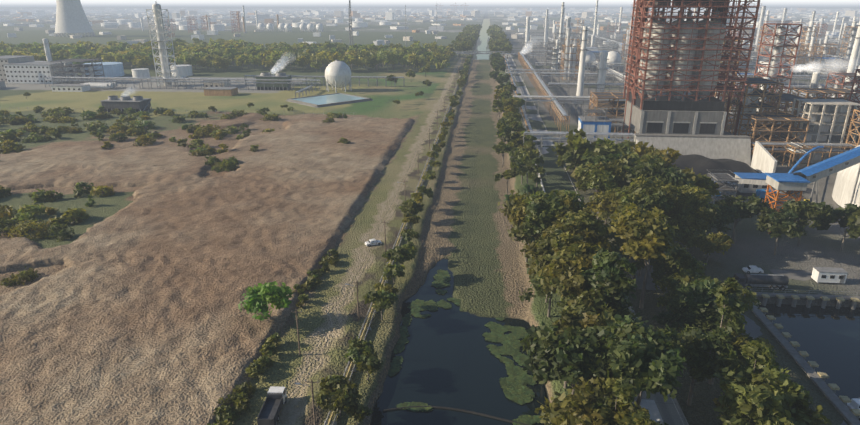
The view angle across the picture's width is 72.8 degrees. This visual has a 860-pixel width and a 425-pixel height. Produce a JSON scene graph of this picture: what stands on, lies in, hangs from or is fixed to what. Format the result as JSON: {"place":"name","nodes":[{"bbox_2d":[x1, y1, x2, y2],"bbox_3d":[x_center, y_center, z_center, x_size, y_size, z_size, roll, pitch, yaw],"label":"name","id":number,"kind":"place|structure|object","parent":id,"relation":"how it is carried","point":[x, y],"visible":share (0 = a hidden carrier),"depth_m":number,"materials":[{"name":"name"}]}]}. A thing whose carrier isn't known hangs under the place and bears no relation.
{"place":"outdoors","nodes":[
{"label":"outdoors","id":0,"kind":"place"},
{"bbox_2d":[120,84,135,96],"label":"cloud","id":1,"kind":"structure","parent":0,"point":[128,91],"depth_m":353.73,"materials":[{"name":"white"}]},
{"bbox_2d":[271,54,292,72],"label":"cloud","id":2,"kind":"structure","parent":0,"point":[278,64],"depth_m":444.48,"materials":[{"name":"white"}]},
{"bbox_2d":[0,7,859,424],"bbox_3d":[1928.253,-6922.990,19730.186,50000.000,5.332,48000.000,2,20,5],"label":"ground","id":3,"kind":"structure","parent":0,"point":[462,225],"depth_m":198.51,"materials":[{"name":"soil"}]},
{"bbox_2d":[0,1,404,114],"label":"plant","id":4,"kind":"object","parent":3,"relation":"on","point":[30,69],"visible":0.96,"depth_m":456.26,"materials":[{"name":"white metal"}]},
{"bbox_2d":[0,112,413,424],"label":"field","id":5,"kind":"structure","parent":3,"relation":"on","point":[95,334],"depth_m":142.21,"materials":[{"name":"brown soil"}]},
{"bbox_2d":[0,106,350,286],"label":"field bushes","id":6,"kind":"object","parent":5,"relation":"on","point":[23,217],"depth_m":272.76,"materials":[{"name":"green plant"}]},
{"bbox_2d":[0,37,455,110],"bbox_3d":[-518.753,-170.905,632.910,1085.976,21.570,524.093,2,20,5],"label":"tree belt","id":7,"kind":"object","parent":3,"relation":"on","point":[221,53],"visible":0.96,"depth_m":599.26,"materials":[{"name":"green plant"}]},
{"bbox_2d":[54,0,436,44],"bbox_3d":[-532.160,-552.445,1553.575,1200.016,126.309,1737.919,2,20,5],"label":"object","id":8,"kind":"object","parent":3,"relation":"on","point":[71,17],"visible":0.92,"depth_m":1397.97,"materials":[{"name":"grey metal"}]},
{"bbox_2d":[257,386,287,424],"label":"dump truck","id":9,"kind":"object","parent":3,"relation":"on","point":[274,402],"depth_m":91.32,"materials":[{"name":"metal"}]},
{"bbox_2d":[286,93,372,107],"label":"water pool","id":10,"kind":"object","parent":3,"relation":"on","point":[324,100],"visible":0.96,"depth_m":393.96,"materials":[{"name":"liquid"}]},
{"bbox_2d":[207,55,472,424],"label":"bank trees","id":11,"kind":"object","parent":3,"relation":"on","point":[345,398],"visible":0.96,"depth_m":113.98,"materials":[{"name":"green plant"}]},
{"bbox_2d":[365,239,381,246],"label":"white car","id":12,"kind":"object","parent":3,"relation":"on","point":[370,242],"visible":0.94,"depth_m":156.72,"materials":[{"name":"metal"}]},
{"bbox_2d":[291,63,460,424],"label":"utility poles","id":13,"kind":"object","parent":3,"relation":"on","point":[296,312],"depth_m":115.63,"materials":[{"name":"brown wood"}]},
{"bbox_2d":[324,77,459,424],"bbox_3d":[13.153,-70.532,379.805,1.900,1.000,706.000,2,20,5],"label":"dirt road","id":14,"kind":"structure","parent":3,"relation":"on","point":[334,422],"depth_m":121.85,"materials":[{"name":"dirt"},{"name":"grass"}]},
{"bbox_2d":[0,3,859,46],"bbox_3d":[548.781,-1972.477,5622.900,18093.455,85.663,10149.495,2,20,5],"label":"distant town","id":15,"kind":"object","parent":3,"relation":"on","point":[319,13],"visible":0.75,"depth_m":3375.39,"materials":[{"name":"grey concrete"}]},
{"bbox_2d":[453,51,515,58],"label":"pipe bridge","id":16,"kind":"structure","parent":3,"relation":"on","point":[507,53],"depth_m":706.47,"materials":[{"name":"grey metal"}]},
{"bbox_2d":[448,24,544,193],"bbox_3d":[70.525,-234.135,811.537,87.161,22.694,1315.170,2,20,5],"label":"trees","id":17,"kind":"object","parent":3,"relation":"on","point":[511,130],"visible":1,"depth_m":299.92,"materials":[{"name":"green plant"}]},
{"bbox_2d":[503,184,554,361],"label":"bushes","id":18,"kind":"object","parent":3,"relation":"on","point":[527,188],"depth_m":192.38,"materials":[{"name":"green plant"}]},
{"bbox_2d":[535,164,544,191],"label":"road barrier","id":19,"kind":"object","parent":3,"relation":"on","point":[543,189],"depth_m":209.68,"materials":[{"name":"white concrete"}]},
{"bbox_2d":[503,52,634,156],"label":"pipe rack","id":20,"kind":"structure","parent":3,"relation":"on","point":[545,92],"depth_m":340.74,"materials":[{"name":"grey metal"}]},
{"bbox_2d":[578,107,611,143],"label":"small industrial building","id":21,"kind":"structure","parent":3,"relation":"on","point":[595,123],"depth_m":246.32,"materials":[{"name":"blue metal"}]},
{"bbox_2d":[504,52,686,424],"bbox_3d":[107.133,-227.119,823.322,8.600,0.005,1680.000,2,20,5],"label":"paved road","id":22,"kind":"structure","parent":3,"relation":"on","point":[670,412],"depth_m":96.11,"materials":[{"name":"grey asphalt"}]},
{"bbox_2d":[510,54,688,424],"bbox_3d":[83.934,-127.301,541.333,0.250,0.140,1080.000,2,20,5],"label":"road kerb","id":23,"kind":"structure","parent":3,"relation":"on","point":[681,411],"depth_m":125.17,"materials":[{"name":"concrete"}]},
{"bbox_2d":[640,399,662,423],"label":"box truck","id":24,"kind":"object","parent":3,"relation":"on","point":[652,408],"depth_m":88.20,"materials":[{"name":"metal"}]},
{"bbox_2d":[498,128,859,424],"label":"trees","id":25,"kind":"object","parent":3,"relation":"on","point":[594,344],"visible":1,"depth_m":103.60,"materials":[{"name":"green plant"}]},
{"bbox_2d":[517,0,859,115],"bbox_3d":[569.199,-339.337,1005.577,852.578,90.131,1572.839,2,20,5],"label":"refinery","id":26,"kind":"structure","parent":3,"relation":"on","point":[577,53],"depth_m":589.69,"materials":[{"name":"grey metal"}]},
{"bbox_2d":[621,0,776,172],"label":"coker steel structure","id":27,"kind":"object","parent":3,"relation":"on","point":[678,59],"visible":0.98,"depth_m":236.22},
{"bbox_2d":[548,13,857,72],"bbox_3d":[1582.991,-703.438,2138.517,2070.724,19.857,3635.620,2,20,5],"label":"tank farm","id":28,"kind":"object","parent":3,"relation":"on","point":[828,28],"visible":0.35,"depth_m":1470.96,"materials":[{"name":"white metal"}]},
{"bbox_2d":[672,154,756,176],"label":"coal pile","id":29,"kind":"object","parent":3,"relation":"on","point":[701,164],"visible":0.25,"depth_m":222.28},
{"bbox_2d":[588,21,859,169],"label":"steel frame structure","id":30,"kind":"object","parent":3,"relation":"on","point":[821,120],"visible":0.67,"depth_m":247.33,"materials":[{"name":"grey metal"}]},
{"bbox_2d":[628,265,846,424],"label":"road","id":31,"kind":"structure","parent":3,"relation":"on","point":[752,328],"depth_m":137.55,"materials":[{"name":"grey asphalt"}]},
{"bbox_2d":[742,265,763,273],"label":"yard car","id":32,"kind":"object","parent":3,"relation":"on","point":[752,269],"visible":1,"depth_m":140.50,"materials":[{"name":"metal"}]},
{"bbox_2d":[732,273,788,290],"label":"tanker truck","id":33,"kind":"object","parent":3,"relation":"on","point":[775,281],"visible":0.81,"depth_m":132.22,"materials":[{"name":"metal"}]},
{"bbox_2d":[756,189,780,200],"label":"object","id":34,"kind":"object","parent":3,"relation":"on","point":[761,193],"visible":0.52,"depth_m":192.64,"materials":[{"name":"metal"}]},
{"bbox_2d":[706,145,859,233],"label":"conveyor gallery","id":35,"kind":"object","parent":3,"relation":"on","point":[845,166],"visible":0.62,"depth_m":171.53,"materials":[{"name":"blue metal"}]},
{"bbox_2d":[742,287,859,424],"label":"basin wall","id":36,"kind":"structure","parent":3,"relation":"on","point":[839,404],"depth_m":111.33,"materials":[{"name":"concrete"}]},
{"bbox_2d":[758,303,859,420],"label":"water basin","id":37,"kind":"object","parent":36,"relation":"in","point":[827,338],"depth_m":116.68,"materials":[{"name":"blue"}]},
{"bbox_2d":[847,398,859,417],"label":"work boat","id":38,"kind":"object","parent":37,"relation":"on","point":[854,403],"visible":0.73,"depth_m":95.42,"materials":[{"name":"metal"}]},
{"bbox_2d":[811,267,847,283],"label":"white site cabin","id":39,"kind":"object","parent":3,"relation":"on","point":[828,275],"visible":0.9,"depth_m":134.65,"materials":[{"name":"metal"}]},
{"bbox_2d":[0,0,859,6],"bbox_3d":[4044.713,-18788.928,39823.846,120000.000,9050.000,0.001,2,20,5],"label":"sky","id":40,"kind":"structure","parent":0,"point":[390,3],"depth_m":41896.23,"materials":[{"name":"grey"}]},
{"bbox_2d":[371,19,545,424],"bbox_3d":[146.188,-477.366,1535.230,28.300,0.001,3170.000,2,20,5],"label":"canal water","id":41,"kind":"structure","parent":0,"point":[450,359],"depth_m":106.00,"materials":[{"name":"blue"}]},
{"bbox_2d":[382,406,528,424],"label":"floating boom","id":42,"kind":"object","parent":41,"relation":"on","point":[457,409],"depth_m":95.50,"materials":[{"name":"rubber"}]},
{"bbox_2d":[388,269,541,424],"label":"water weeds","id":43,"kind":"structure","parent":41,"relation":"on","point":[514,387],"depth_m":112.37,"materials":[{"name":"green plant"}]},
{"bbox_2d":[521,39,539,53],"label":"steam plume","id":44,"kind":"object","parent":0,"point":[528,48],"depth_m":673.49,"materials":[{"name":"white"}]},
{"bbox_2d":[792,56,858,74],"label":"smoke","id":45,"kind":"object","parent":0,"point":[812,67],"depth_m":291.05,"materials":[{"name":"white"}]}
]}

